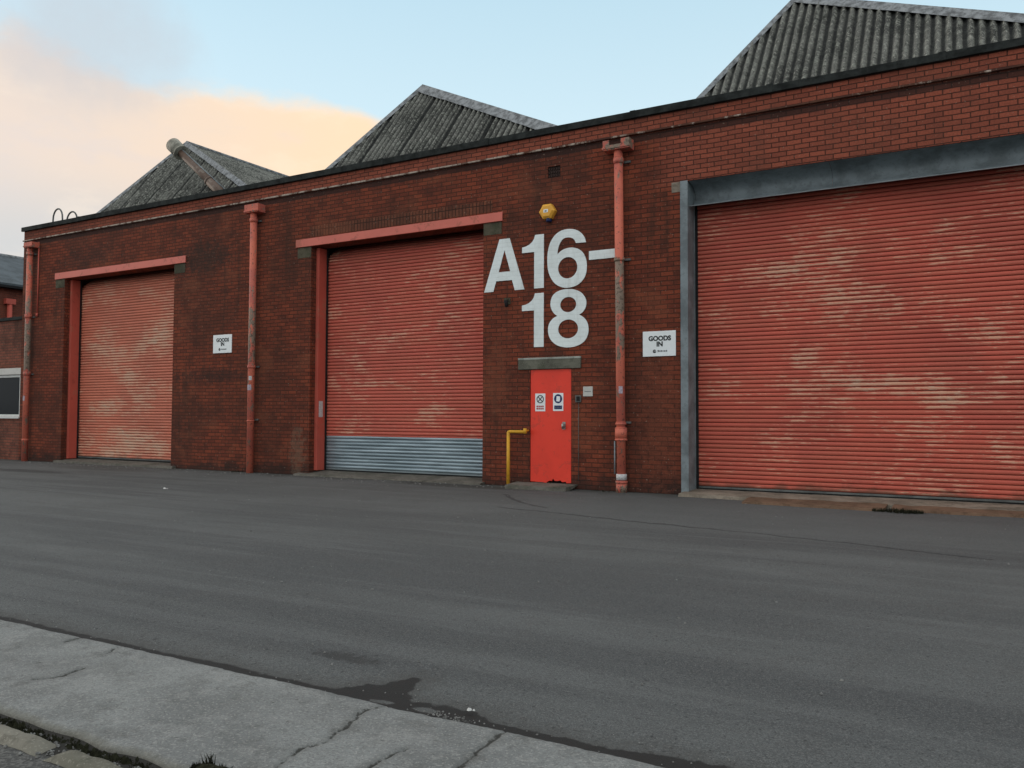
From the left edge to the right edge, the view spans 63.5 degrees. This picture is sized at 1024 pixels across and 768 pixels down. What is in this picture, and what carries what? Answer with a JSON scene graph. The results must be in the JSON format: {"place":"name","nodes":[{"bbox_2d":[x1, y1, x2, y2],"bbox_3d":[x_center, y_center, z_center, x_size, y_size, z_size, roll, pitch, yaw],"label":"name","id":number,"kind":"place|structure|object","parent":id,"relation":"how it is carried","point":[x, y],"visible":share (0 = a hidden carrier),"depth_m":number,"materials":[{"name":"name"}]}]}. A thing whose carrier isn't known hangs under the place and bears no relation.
{"place":"outdoors","nodes":[
{"label":"outdoors","id":0,"kind":"place"},
{"bbox_2d":[0,620,662,767],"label":"pavement","id":1,"kind":"structure","parent":0,"point":[162,711],"depth_m":3.39,"materials":[{"name":"concrete"}]},
{"bbox_2d":[0,459,1023,767],"bbox_3d":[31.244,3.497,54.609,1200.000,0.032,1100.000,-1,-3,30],"label":"ground","id":2,"kind":"structure","parent":0,"point":[740,669],"depth_m":5.54,"materials":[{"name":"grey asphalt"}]},
{"bbox_2d":[0,316,21,459],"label":"annex building","id":3,"kind":"structure","parent":2,"relation":"on","point":[10,349],"depth_m":23.01,"materials":[{"name":"brick"}]},
{"bbox_2d":[0,375,19,417],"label":"window","id":4,"kind":"structure","parent":3,"relation":"in","point":[9,384],"depth_m":23.06,"materials":[{"name":"grey glass"}]},
{"bbox_2d":[0,253,23,317],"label":"long shed","id":5,"kind":"structure","parent":2,"relation":"on","point":[11,284],"depth_m":31.63,"materials":[{"name":"metal"}]},
{"bbox_2d":[0,724,121,767],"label":"kerb","id":6,"kind":"structure","parent":2,"relation":"on","point":[31,744],"depth_m":3.11,"materials":[{"name":"concrete"}]},
{"bbox_2d":[0,716,232,767],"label":"moss","id":7,"kind":"object","parent":2,"relation":"on","point":[93,752],"visible":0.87,"depth_m":3.10,"materials":[{"name":"green plant"}]},
{"bbox_2d":[506,428,528,483],"bbox_3d":[0.081,1.321,14.760,0.427,1.060,0.166,-1,-2,23],"label":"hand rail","id":8,"kind":"object","parent":2,"relation":"on","point":[524,431],"visible":0.8,"depth_m":14.78,"materials":[{"name":"yellow metal"}]},
{"bbox_2d":[18,0,1023,517],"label":"warehouse","id":9,"kind":"structure","parent":2,"relation":"on","point":[804,218],"depth_m":14.07,"materials":[{"name":"brick"}]},
{"bbox_2d":[213,334,231,352],"bbox_3d":[-6.559,-0.910,18.757,0.600,0.415,0.018,-1,-3,30],"label":"wall sign","id":10,"kind":"object","parent":9,"relation":"attached to","point":[222,343],"visible":1,"depth_m":18.74,"materials":[{"name":"white plastic"}]},
{"bbox_2d":[504,298,510,306],"bbox_3d":[-0.094,-1.476,15.011,0.080,0.173,0.148,-1,-3,30],"label":"wall fixture","id":11,"kind":"object","parent":9,"relation":"attached to","point":[507,301],"depth_m":14.96,"materials":[{"name":"grey metal"}]},
{"bbox_2d":[535,393,544,410],"bbox_3d":[0.501,0.326,14.694,0.200,0.315,0.007,-1,-3,30],"label":"safety notice","id":12,"kind":"object","parent":9,"relation":"attached to","point":[539,402],"visible":1,"depth_m":14.69,"materials":[{"name":"white plastic"}]},
{"bbox_2d":[539,204,556,221],"bbox_3d":[0.629,-3.029,14.671,0.316,0.310,0.131,-1,-3,30],"label":"alarm box","id":13,"kind":"object","parent":9,"relation":"attached to","point":[547,212],"visible":1,"depth_m":14.62,"materials":[{"name":"yellow plastic"}]},
{"bbox_2d":[484,229,614,346],"bbox_3d":[0.656,-1.672,14.670,2.695,2.082,0.011,-1,-3,30],"label":"unit number","id":14,"kind":"object","parent":9,"relation":"attached to","point":[555,258],"visible":1,"depth_m":14.62,"materials":[{"name":"white paint"}]},
{"bbox_2d":[530,369,570,482],"bbox_3d":[0.668,0.740,14.560,0.800,2.000,0.121,-1,-3,30],"label":"door","id":15,"kind":"structure","parent":9,"relation":"in","point":[550,460],"depth_m":14.58,"materials":[{"name":"metal"}]},
{"bbox_2d":[553,393,562,410],"bbox_3d":[0.809,0.316,14.517,0.200,0.315,0.008,-1,-3,30],"label":"safety notice","id":16,"kind":"object","parent":15,"relation":"attached to","point":[557,401],"visible":1,"depth_m":14.52,"materials":[{"name":"blue"}]},
{"bbox_2d":[575,395,580,401],"bbox_3d":[1.144,0.256,14.300,0.110,0.120,0.030,-1,-3,30],"label":"entry keypad","id":17,"kind":"object","parent":9,"relation":"attached to","point":[577,398],"visible":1,"depth_m":14.29,"materials":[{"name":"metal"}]},
{"bbox_2d":[583,386,592,395],"bbox_3d":[1.304,0.128,14.220,0.180,0.170,0.018,-1,-3,30],"label":"wall plate","id":18,"kind":"object","parent":9,"relation":"attached to","point":[587,391],"depth_m":14.21,"materials":[{"name":"grey plastic"}]},
{"bbox_2d":[643,330,675,356],"bbox_3d":[2.420,-0.664,13.614,0.565,0.415,0.018,-1,-3,30],"label":"wall sign","id":19,"kind":"object","parent":9,"relation":"attached to","point":[659,343],"visible":1,"depth_m":13.60,"materials":[{"name":"white plastic"}]},
{"bbox_2d":[235,470,925,513],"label":"weeds","id":20,"kind":"object","parent":2,"relation":"on","point":[900,511],"visible":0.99,"depth_m":10.98,"materials":[{"name":"green plant"}]},
{"bbox_2d":[0,0,1023,256],"label":"sky","id":21,"kind":"structure","parent":0,"point":[94,93],"materials":[{"name":"blue"}]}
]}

